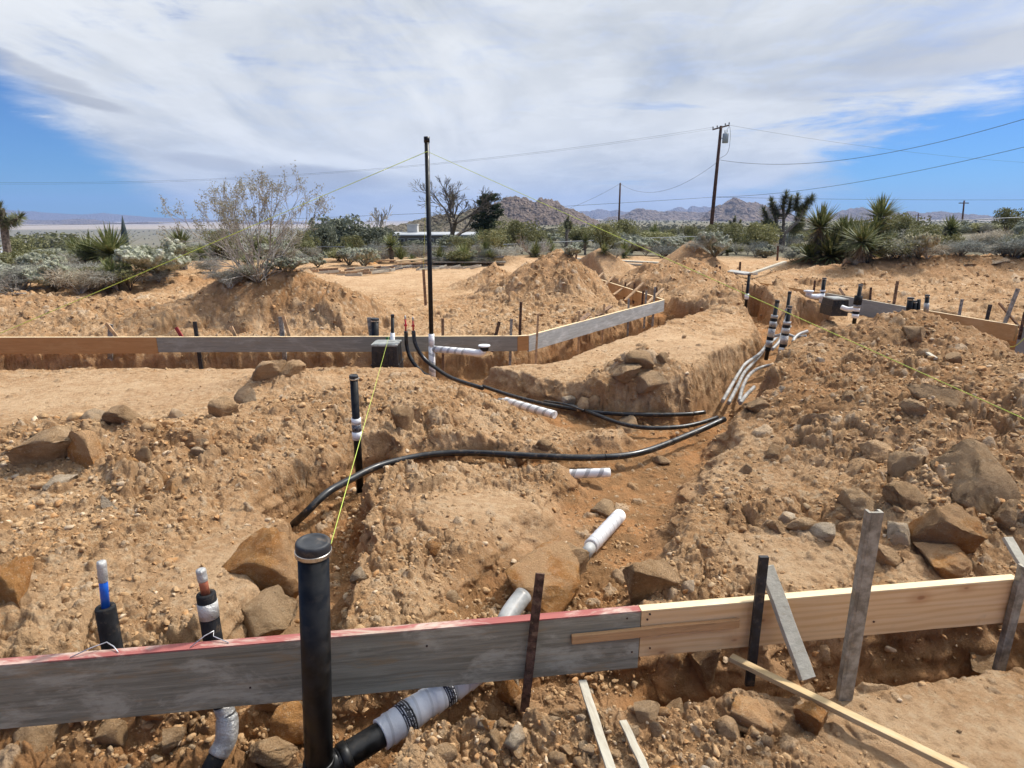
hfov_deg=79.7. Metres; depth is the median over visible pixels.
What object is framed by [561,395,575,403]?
rock
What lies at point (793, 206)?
joshua tree
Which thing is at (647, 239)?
cholla
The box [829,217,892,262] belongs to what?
yucca
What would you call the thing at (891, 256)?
bush
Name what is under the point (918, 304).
capped pipe
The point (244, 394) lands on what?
rock
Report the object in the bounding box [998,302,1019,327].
brace
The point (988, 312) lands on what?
stake
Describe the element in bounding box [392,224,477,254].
house
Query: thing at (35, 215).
hill
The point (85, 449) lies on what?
rock
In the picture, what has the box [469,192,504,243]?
pine tree
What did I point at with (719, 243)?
cholla
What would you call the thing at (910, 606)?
form board
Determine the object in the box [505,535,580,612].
rock
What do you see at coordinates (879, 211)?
yucca
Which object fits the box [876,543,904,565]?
rock
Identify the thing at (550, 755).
rock
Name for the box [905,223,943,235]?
bush
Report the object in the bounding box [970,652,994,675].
rock
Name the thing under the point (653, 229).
yucca
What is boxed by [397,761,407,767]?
rock
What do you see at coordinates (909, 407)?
rock
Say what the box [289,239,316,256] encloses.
bush
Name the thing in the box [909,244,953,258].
bush
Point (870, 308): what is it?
form board
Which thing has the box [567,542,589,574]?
rock
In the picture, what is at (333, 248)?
bush
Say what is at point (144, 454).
rock
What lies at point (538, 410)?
wrapped pipe
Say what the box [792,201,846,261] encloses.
yucca
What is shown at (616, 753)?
rock
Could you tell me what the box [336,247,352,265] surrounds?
cholla
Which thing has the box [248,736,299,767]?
rock
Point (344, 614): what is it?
rock
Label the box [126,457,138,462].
rock
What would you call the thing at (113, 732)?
rock
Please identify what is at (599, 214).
hill
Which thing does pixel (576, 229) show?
bush
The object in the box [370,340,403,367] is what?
valve box
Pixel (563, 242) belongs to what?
bush
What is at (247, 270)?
bush
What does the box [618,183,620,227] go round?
utility pole
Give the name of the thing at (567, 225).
joshua tree
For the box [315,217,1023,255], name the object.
chain link fence
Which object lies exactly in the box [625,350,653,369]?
rock
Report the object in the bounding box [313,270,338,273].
wood scrap
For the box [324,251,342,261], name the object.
bush
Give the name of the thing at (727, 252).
yucca
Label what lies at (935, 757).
wooden lath
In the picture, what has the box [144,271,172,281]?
bush
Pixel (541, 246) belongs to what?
bush
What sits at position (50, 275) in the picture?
bush
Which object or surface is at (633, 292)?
brace
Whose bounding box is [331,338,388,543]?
mason line
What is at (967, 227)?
cholla
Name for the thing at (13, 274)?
bush
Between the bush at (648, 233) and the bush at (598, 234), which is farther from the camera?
the bush at (648, 233)
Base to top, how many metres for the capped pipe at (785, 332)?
0.886 m
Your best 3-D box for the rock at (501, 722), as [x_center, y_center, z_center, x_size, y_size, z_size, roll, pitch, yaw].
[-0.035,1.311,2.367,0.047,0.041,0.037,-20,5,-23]
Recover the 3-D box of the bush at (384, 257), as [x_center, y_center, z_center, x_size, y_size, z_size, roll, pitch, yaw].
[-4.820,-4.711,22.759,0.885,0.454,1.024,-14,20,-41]
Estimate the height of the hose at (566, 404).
0.024 m
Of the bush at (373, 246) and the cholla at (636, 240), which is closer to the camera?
the bush at (373, 246)
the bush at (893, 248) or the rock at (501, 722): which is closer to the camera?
the rock at (501, 722)
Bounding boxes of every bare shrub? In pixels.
[0,268,46,293]
[154,160,333,285]
[512,234,551,256]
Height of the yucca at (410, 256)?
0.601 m
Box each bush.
[0,236,49,255]
[0,250,56,266]
[0,264,25,286]
[0,264,43,292]
[3,259,79,287]
[10,231,85,250]
[13,252,82,264]
[19,263,79,287]
[36,266,113,294]
[64,261,102,273]
[75,268,123,289]
[79,266,122,287]
[89,265,149,290]
[102,265,148,290]
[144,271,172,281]
[185,245,241,259]
[185,247,198,260]
[188,256,229,271]
[193,264,220,271]
[199,269,223,281]
[200,229,238,259]
[214,269,249,288]
[217,271,243,281]
[224,264,269,280]
[234,264,257,279]
[279,230,321,248]
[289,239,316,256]
[291,253,308,257]
[304,246,322,256]
[321,243,341,252]
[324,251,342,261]
[340,234,366,248]
[361,244,384,252]
[368,240,388,254]
[377,252,394,259]
[403,240,437,249]
[404,242,438,257]
[444,246,459,251]
[446,235,474,250]
[446,250,471,263]
[471,240,489,253]
[473,257,491,263]
[477,228,506,248]
[479,249,498,255]
[481,245,520,255]
[489,220,520,248]
[496,234,515,248]
[501,226,524,248]
[505,219,542,253]
[507,245,524,255]
[518,240,542,252]
[528,230,546,242]
[530,240,551,251]
[555,226,602,239]
[557,222,578,238]
[557,237,569,247]
[568,229,592,241]
[586,223,622,247]
[589,243,599,249]
[605,218,635,234]
[605,247,624,257]
[619,233,644,240]
[626,225,641,237]
[637,231,677,240]
[639,246,654,254]
[648,245,676,257]
[664,228,677,236]
[679,225,699,240]
[684,240,707,251]
[701,224,727,236]
[710,222,748,245]
[732,242,744,254]
[735,226,778,246]
[741,244,750,254]
[743,221,783,247]
[747,240,769,256]
[775,244,791,252]
[782,250,801,261]
[785,236,803,250]
[797,231,808,241]
[874,242,918,258]
[874,243,900,257]
[878,238,932,257]
[883,212,916,230]
[889,215,933,239]
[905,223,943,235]
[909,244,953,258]
[936,243,961,254]
[938,233,967,254]
[940,239,977,253]
[941,239,1004,255]
[962,223,1013,232]
[966,228,1017,247]
[969,231,998,251]
[976,244,999,254]
[979,223,995,231]
[984,245,1018,255]
[987,236,1021,245]
[987,246,1012,253]
[992,207,1023,233]
[993,233,1023,256]
[993,241,1023,257]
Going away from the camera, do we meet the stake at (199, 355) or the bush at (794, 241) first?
the stake at (199, 355)
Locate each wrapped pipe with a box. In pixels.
[497,397,556,418]
[569,468,610,478]
[583,509,625,558]
[840,305,852,311]
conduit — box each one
[721,308,786,402]
[727,326,791,404]
[737,363,770,401]
[738,386,755,404]
[771,316,785,350]
[774,333,806,338]
[791,330,808,341]
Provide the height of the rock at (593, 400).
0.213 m
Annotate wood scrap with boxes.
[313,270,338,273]
[319,268,337,269]
[328,271,345,273]
[337,273,362,275]
[347,266,373,268]
[348,271,371,273]
[360,269,394,274]
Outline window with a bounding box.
[396,238,404,245]
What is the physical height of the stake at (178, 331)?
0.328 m
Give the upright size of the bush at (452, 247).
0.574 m
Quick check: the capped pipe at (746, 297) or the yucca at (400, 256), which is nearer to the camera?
the capped pipe at (746, 297)
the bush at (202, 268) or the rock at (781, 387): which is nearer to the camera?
the rock at (781, 387)
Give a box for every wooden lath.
[578,680,615,767]
[619,720,648,767]
[729,654,968,767]
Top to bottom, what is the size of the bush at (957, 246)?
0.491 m
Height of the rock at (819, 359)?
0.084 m
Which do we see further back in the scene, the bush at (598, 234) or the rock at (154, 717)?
the bush at (598, 234)
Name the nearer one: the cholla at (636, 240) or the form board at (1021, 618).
the form board at (1021, 618)
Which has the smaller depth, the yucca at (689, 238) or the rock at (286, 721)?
the rock at (286, 721)
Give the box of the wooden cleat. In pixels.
[571,618,739,644]
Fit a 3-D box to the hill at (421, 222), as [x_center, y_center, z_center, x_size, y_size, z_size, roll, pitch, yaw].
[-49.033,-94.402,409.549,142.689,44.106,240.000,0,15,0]
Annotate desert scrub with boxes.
[0,220,1021,255]
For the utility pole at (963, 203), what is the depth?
100.85 m
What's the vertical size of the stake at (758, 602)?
0.643 m
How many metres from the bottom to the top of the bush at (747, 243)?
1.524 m
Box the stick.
[926,352,937,359]
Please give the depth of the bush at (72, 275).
13.50 m
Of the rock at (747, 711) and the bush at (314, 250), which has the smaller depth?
the rock at (747, 711)
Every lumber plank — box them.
[374,259,399,261]
[395,258,426,261]
[398,262,426,264]
[432,256,503,258]
[433,261,505,262]
[577,258,657,263]
[749,261,786,274]
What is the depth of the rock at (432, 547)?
3.55 m
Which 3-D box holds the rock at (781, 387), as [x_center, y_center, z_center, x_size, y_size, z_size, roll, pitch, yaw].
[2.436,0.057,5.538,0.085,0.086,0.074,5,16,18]
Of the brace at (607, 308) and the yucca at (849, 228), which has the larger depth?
the yucca at (849, 228)
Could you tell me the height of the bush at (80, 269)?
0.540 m
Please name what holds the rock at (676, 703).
on the ground
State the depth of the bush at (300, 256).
23.35 m
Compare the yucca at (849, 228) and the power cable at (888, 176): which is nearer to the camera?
the yucca at (849, 228)
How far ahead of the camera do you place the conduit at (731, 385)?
8.35 m
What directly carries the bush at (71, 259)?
on the ground
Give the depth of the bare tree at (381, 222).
68.87 m
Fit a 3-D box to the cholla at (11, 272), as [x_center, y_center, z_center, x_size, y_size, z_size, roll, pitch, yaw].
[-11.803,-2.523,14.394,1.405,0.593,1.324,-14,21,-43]
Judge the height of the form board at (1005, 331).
0.251 m
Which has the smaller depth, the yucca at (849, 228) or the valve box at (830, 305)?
the valve box at (830, 305)
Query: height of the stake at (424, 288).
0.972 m
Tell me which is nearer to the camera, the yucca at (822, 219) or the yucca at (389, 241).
the yucca at (822, 219)
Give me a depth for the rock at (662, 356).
6.48 m
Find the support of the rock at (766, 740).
on the ground
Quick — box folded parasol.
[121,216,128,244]
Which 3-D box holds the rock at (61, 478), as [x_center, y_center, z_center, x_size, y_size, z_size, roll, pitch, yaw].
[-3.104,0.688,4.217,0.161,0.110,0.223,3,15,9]
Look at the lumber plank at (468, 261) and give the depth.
21.11 m
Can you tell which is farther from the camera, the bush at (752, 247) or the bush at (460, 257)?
the bush at (752, 247)
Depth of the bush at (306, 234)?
32.92 m
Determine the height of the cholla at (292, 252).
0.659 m
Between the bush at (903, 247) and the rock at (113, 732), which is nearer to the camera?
the rock at (113, 732)
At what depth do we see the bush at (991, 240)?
26.99 m
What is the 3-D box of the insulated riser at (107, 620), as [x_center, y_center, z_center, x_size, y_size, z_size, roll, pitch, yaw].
[-1.585,0.951,2.407,0.079,0.565,0.091,0,15,0]
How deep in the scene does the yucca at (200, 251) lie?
24.27 m
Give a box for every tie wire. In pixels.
[70,642,118,657]
[190,631,228,647]
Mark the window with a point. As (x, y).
(402, 239)
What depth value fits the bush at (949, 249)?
16.65 m
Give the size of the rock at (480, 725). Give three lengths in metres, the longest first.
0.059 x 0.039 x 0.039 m
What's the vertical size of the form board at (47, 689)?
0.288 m
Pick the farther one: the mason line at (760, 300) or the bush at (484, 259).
the bush at (484, 259)
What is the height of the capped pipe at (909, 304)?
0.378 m
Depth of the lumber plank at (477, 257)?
21.36 m
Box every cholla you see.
[0,260,22,268]
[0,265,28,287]
[14,251,67,265]
[19,258,78,289]
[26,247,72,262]
[112,235,191,276]
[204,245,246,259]
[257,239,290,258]
[261,255,308,271]
[283,247,301,257]
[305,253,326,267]
[311,251,329,257]
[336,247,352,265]
[345,247,380,265]
[462,250,477,259]
[547,233,559,240]
[564,243,581,255]
[573,241,590,249]
[591,232,625,248]
[613,236,648,253]
[641,237,653,244]
[649,235,684,255]
[675,234,686,241]
[694,230,733,257]
[713,246,734,254]
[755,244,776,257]
[785,232,804,243]
[790,246,803,253]
[901,232,941,258]
[953,221,971,233]
[1010,220,1023,234]
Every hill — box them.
[5,210,247,221]
[21,219,316,224]
[380,208,524,255]
[494,195,599,225]
[580,206,710,218]
[603,208,706,219]
[696,198,809,220]
[830,207,1003,219]
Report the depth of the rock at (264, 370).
6.61 m
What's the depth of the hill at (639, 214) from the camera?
2945.99 m
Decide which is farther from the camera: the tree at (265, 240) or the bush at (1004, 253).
the tree at (265, 240)
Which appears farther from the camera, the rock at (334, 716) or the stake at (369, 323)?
the stake at (369, 323)
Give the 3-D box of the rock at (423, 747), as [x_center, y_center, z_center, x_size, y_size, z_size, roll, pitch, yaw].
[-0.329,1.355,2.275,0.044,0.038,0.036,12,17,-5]
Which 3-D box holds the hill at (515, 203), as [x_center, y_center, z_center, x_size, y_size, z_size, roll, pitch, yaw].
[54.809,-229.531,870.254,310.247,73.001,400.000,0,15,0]
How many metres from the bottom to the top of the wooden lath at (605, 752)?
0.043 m
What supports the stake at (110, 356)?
on the ground
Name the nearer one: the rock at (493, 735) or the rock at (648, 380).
the rock at (493, 735)
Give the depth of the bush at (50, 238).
292.41 m
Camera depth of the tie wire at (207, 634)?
2.39 m
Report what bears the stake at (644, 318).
on the ground
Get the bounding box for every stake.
[107,324,112,360]
[174,327,182,335]
[193,321,202,368]
[229,326,236,335]
[278,317,286,359]
[367,317,371,335]
[422,269,426,305]
[441,318,444,371]
[490,321,500,351]
[509,319,512,364]
[518,302,521,334]
[520,573,544,711]
[535,313,538,363]
[577,311,579,354]
[601,304,604,343]
[626,299,629,335]
[643,291,646,327]
[651,287,655,326]
[744,555,768,686]
[776,246,778,260]
[835,509,883,700]
[869,287,871,299]
[892,281,898,304]
[958,299,963,315]
[985,304,991,319]
[992,564,1023,670]
[1003,288,1019,322]
[1017,312,1023,339]
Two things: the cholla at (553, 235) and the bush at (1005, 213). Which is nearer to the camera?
the bush at (1005, 213)
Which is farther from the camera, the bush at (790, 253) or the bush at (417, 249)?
the bush at (417, 249)
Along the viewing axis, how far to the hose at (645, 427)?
6.02 m
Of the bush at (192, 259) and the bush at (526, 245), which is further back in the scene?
the bush at (192, 259)
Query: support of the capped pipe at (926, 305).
on the ground
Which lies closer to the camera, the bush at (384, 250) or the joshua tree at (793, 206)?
the bush at (384, 250)
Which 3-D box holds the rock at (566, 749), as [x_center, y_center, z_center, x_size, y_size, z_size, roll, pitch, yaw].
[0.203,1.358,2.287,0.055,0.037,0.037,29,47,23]
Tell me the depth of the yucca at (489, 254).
21.20 m
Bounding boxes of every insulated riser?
[94,560,123,649]
[196,567,238,767]
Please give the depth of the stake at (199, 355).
8.74 m
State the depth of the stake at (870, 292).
12.65 m
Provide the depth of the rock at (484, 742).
2.26 m
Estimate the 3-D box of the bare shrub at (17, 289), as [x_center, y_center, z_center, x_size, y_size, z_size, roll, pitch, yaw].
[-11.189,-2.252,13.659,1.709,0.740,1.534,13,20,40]
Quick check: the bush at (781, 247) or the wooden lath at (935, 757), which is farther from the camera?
the bush at (781, 247)
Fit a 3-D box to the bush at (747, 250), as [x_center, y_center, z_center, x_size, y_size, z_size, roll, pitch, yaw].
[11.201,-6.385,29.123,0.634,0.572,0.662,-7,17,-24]
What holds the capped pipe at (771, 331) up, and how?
on the ground
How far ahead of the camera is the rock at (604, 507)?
4.41 m
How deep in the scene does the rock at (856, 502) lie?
3.59 m
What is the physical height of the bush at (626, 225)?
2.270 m
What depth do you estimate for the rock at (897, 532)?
3.37 m
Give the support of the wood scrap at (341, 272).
on the ground
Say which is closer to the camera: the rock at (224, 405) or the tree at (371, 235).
the rock at (224, 405)
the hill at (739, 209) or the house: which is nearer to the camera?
the house
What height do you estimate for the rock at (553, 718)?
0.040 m
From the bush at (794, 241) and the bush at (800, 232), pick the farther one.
the bush at (800, 232)
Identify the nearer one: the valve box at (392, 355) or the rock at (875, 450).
the rock at (875, 450)
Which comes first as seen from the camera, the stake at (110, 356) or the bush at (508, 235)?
the stake at (110, 356)
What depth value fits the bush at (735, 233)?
34.00 m
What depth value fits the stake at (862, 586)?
2.40 m
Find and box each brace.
[105,322,118,336]
[281,315,290,335]
[577,312,590,321]
[596,305,612,316]
[613,282,632,294]
[624,282,643,300]
[647,288,664,303]
[766,565,815,680]
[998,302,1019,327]
[1002,537,1023,565]
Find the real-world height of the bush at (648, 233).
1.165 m
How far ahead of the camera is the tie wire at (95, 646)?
2.34 m
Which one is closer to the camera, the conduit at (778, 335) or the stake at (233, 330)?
the stake at (233, 330)
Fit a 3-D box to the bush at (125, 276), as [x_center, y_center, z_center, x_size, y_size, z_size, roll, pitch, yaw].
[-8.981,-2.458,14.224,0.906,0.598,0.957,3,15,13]
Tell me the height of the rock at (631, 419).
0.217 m
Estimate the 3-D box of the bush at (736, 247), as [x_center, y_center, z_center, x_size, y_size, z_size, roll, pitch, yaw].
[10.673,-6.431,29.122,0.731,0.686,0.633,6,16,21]
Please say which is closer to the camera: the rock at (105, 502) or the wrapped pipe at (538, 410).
the rock at (105, 502)
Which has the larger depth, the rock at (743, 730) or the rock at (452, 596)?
the rock at (452, 596)
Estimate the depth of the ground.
4.52 m
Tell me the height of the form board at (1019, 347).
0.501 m
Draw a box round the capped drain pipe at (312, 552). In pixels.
[294,533,386,767]
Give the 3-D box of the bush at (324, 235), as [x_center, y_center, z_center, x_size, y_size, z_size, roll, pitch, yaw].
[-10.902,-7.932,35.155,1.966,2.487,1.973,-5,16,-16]
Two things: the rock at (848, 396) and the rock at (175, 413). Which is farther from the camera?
the rock at (175, 413)
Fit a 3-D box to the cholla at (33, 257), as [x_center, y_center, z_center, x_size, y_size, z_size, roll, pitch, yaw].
[-13.089,-3.301,17.059,1.205,0.837,1.598,-14,21,-42]
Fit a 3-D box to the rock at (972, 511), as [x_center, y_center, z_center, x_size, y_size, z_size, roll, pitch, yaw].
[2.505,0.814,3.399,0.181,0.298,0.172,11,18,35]
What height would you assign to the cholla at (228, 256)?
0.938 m
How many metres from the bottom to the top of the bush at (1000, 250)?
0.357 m
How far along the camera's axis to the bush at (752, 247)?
26.79 m
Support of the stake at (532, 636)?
on the ground
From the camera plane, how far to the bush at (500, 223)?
44.82 m
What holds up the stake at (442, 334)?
on the ground
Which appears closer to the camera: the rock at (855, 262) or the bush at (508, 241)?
the rock at (855, 262)
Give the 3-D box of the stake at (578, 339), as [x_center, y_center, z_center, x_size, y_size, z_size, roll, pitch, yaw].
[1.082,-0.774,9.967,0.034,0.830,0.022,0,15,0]
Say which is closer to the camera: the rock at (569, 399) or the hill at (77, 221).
the rock at (569, 399)
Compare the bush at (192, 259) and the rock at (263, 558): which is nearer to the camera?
the rock at (263, 558)
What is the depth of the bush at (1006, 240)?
26.80 m
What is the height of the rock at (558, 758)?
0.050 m
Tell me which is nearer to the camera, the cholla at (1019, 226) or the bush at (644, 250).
the bush at (644, 250)
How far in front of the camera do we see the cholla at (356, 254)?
20.82 m
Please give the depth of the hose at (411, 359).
8.16 m
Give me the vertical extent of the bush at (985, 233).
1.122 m
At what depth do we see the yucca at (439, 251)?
21.33 m
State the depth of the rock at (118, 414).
4.79 m
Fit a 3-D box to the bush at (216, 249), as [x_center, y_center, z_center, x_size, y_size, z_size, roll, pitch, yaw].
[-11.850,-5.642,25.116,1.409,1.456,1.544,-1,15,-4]
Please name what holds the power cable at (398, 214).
attached to the utility pole at (725, 137)
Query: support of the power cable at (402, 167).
attached to the utility pole at (725, 137)
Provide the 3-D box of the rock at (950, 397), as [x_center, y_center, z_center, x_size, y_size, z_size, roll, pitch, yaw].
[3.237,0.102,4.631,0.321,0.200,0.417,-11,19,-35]
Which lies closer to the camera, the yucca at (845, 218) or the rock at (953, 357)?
the rock at (953, 357)
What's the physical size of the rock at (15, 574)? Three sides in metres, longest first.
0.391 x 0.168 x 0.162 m
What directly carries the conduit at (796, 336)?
on the ground
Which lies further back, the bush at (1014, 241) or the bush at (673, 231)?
the bush at (673, 231)
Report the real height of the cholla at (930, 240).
0.800 m
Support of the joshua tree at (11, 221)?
on the ground
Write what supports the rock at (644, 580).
on the ground
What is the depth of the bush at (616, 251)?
17.89 m
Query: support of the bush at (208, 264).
on the ground
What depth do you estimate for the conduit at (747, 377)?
7.94 m
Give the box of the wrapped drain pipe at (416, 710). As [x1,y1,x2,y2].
[373,588,530,749]
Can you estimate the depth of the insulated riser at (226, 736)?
2.44 m
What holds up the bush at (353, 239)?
on the ground
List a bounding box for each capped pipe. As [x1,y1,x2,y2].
[349,374,363,494]
[371,318,378,335]
[390,314,394,339]
[744,274,750,307]
[764,300,779,359]
[778,306,792,351]
[784,291,791,318]
[803,278,826,302]
[851,284,862,323]
[906,297,914,310]
[912,300,916,309]
[916,299,920,309]
[923,294,929,312]
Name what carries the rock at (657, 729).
on the ground
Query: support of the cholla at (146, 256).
on the ground
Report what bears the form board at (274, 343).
on the ground
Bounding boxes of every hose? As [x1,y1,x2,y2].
[290,416,726,527]
[404,315,438,379]
[411,317,483,389]
[481,384,705,416]
[544,400,584,411]
[567,403,718,429]
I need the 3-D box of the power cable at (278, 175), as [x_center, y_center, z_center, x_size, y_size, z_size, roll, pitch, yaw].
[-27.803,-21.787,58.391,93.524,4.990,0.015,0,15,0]
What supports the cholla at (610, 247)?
on the ground
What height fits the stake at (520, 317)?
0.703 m
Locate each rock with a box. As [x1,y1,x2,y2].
[0,556,33,608]
[4,426,72,465]
[13,723,64,756]
[42,474,78,490]
[66,430,104,468]
[79,408,105,419]
[94,718,127,746]
[100,495,117,509]
[101,405,141,424]
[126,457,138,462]
[134,445,151,461]
[142,713,167,720]
[162,726,186,755]
[165,476,183,494]
[168,408,185,417]
[190,447,204,455]
[207,395,238,416]
[222,527,298,598]
[234,386,256,403]
[241,585,297,637]
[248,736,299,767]
[252,359,286,381]
[254,702,282,711]
[270,701,303,744]
[279,359,306,376]
[332,713,336,720]
[335,621,341,629]
[342,611,347,624]
[350,566,366,583]
[390,405,413,430]
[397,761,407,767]
[418,744,427,751]
[425,540,440,555]
[425,745,437,755]
[436,742,457,762]
[445,589,461,602]
[477,718,484,728]
[480,719,495,731]
[480,738,489,746]
[484,728,500,753]
[496,680,521,707]
[496,717,508,727]
[503,724,524,749]
[505,457,517,467]
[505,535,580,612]
[510,745,522,759]
[515,451,526,464]
[535,438,552,450]
[547,751,555,761]
[549,716,561,720]
[553,751,565,764]
[559,744,572,755]
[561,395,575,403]
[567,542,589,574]
[573,756,585,767]
[575,714,585,722]
[577,397,588,411]
[578,740,587,751]
[581,743,594,755]
[588,395,599,408]
[590,498,614,516]
[610,364,641,383]
[610,749,623,759]
[616,415,638,432]
[622,558,681,605]
[624,725,638,738]
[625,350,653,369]
[633,700,659,723]
[635,370,668,393]
[649,721,664,737]
[652,455,670,464]
[657,352,668,363]
[658,707,670,716]
[666,697,683,715]
[681,580,693,592]
[688,649,720,689]
[714,715,740,741]
[730,695,773,735]
[738,463,751,473]
[739,726,748,734]
[745,398,769,412]
[761,734,773,747]
[764,444,780,459]
[766,520,786,533]
[777,385,785,392]
[778,511,796,522]
[785,517,816,530]
[793,700,827,735]
[800,413,831,425]
[802,682,814,692]
[808,522,835,541]
[815,357,824,361]
[819,645,830,661]
[824,373,837,378]
[837,487,879,519]
[841,390,854,401]
[842,257,854,266]
[852,258,859,264]
[857,439,892,462]
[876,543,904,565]
[882,481,927,509]
[887,451,926,477]
[887,521,910,546]
[898,399,927,415]
[902,325,926,342]
[907,382,964,409]
[908,503,987,553]
[913,542,971,578]
[929,439,1021,517]
[943,352,961,363]
[965,507,977,516]
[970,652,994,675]
[992,257,1009,263]
[993,499,1023,530]
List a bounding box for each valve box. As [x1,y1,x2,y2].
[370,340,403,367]
[820,296,849,315]
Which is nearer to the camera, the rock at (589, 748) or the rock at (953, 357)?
the rock at (589, 748)
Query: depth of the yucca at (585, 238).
28.37 m
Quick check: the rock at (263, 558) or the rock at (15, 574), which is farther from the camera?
the rock at (263, 558)
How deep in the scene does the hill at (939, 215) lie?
3905.57 m
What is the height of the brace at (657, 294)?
0.290 m
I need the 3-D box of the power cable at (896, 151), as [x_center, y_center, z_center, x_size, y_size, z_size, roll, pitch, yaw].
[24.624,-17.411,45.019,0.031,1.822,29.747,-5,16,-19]
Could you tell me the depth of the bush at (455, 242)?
27.50 m
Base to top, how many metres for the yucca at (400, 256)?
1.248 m
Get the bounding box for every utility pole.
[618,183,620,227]
[710,122,730,224]
[959,200,968,219]
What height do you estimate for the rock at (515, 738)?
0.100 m
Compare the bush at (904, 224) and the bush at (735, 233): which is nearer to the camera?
the bush at (904, 224)
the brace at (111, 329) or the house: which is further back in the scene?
the house
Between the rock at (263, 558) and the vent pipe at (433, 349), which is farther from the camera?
the vent pipe at (433, 349)
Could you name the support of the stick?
on the ground
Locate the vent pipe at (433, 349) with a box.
[424,136,489,376]
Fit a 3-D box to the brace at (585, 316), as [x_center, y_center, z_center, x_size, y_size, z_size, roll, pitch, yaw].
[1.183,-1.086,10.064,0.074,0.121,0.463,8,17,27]
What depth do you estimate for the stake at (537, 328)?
8.74 m
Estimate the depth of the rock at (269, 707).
2.82 m
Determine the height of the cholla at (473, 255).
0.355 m
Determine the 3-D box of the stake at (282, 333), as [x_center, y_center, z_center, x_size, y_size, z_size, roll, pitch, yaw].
[-3.287,-0.642,8.796,0.063,0.647,0.021,0,15,0]
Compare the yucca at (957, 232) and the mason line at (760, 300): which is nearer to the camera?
the mason line at (760, 300)
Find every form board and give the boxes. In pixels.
[0,337,159,353]
[0,605,640,728]
[156,335,516,351]
[517,335,528,350]
[527,300,663,351]
[603,280,664,303]
[638,574,1014,656]
[727,270,757,274]
[758,282,820,300]
[826,293,905,317]
[920,309,1018,340]
[1015,328,1023,353]
[1018,600,1023,622]
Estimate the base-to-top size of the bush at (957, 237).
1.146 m
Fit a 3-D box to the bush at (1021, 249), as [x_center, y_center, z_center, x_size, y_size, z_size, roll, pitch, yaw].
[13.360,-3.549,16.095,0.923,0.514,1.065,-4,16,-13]
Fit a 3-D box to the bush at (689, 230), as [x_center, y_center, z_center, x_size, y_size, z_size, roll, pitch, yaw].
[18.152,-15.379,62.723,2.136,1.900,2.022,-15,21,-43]
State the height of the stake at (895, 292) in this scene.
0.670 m
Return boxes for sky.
[0,0,1023,220]
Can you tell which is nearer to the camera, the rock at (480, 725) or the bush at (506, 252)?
the rock at (480, 725)
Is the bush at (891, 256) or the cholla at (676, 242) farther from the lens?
the cholla at (676, 242)
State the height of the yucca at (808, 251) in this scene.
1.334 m
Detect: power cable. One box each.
[0,127,711,182]
[17,197,709,225]
[99,129,709,183]
[722,119,1023,163]
[727,197,892,199]
[728,147,1022,196]
[730,125,1011,161]
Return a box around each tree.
[0,200,27,255]
[234,231,276,258]
[306,213,372,248]
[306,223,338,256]
[349,226,399,249]
[366,204,392,229]
[409,175,506,249]
[435,234,478,249]
[446,190,457,235]
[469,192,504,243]
[563,216,572,246]
[728,216,741,245]
[758,189,816,250]
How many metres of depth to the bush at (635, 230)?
51.11 m
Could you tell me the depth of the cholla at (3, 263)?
16.06 m
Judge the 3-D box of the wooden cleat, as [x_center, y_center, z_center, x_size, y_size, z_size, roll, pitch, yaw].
[0.616,1.052,2.614,0.740,0.048,0.021,-2,15,-7]
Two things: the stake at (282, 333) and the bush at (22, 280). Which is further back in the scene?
the bush at (22, 280)
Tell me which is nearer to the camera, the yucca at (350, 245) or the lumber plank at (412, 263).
the lumber plank at (412, 263)
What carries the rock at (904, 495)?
on the ground
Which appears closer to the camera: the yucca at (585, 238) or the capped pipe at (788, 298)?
the capped pipe at (788, 298)
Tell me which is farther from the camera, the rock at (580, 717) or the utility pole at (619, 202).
the utility pole at (619, 202)
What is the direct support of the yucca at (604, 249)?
on the ground
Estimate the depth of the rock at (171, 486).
4.14 m
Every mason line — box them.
[1,151,426,332]
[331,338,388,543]
[427,151,1023,418]
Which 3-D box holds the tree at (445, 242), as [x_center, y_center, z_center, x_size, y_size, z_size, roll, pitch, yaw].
[-3.196,-8.399,37.205,2.877,1.405,1.900,-1,15,-5]
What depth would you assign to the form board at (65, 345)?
8.59 m
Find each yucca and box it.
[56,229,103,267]
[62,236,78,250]
[66,221,141,269]
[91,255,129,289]
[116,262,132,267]
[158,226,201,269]
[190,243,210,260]
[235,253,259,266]
[345,242,357,248]
[381,233,401,262]
[394,244,407,259]
[405,253,415,261]
[432,245,446,264]
[447,240,477,265]
[472,227,486,248]
[476,236,493,254]
[479,247,496,264]
[527,238,541,257]
[541,235,557,252]
[580,232,589,254]
[597,242,611,255]
[616,239,630,258]
[644,220,659,245]
[685,234,692,241]
[724,248,733,255]
[786,236,833,264]
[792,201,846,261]
[801,222,854,265]
[821,216,879,259]
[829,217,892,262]
[830,213,858,254]
[850,192,907,257]
[932,214,971,237]
[949,228,962,238]
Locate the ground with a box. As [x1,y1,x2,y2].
[0,219,1023,767]
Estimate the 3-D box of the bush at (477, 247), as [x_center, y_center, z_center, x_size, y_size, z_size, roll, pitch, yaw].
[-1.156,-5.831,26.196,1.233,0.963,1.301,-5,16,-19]
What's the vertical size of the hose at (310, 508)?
0.388 m
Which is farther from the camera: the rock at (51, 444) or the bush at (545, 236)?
the bush at (545, 236)
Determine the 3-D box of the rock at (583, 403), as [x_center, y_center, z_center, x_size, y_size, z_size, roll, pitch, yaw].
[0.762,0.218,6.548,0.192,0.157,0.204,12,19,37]

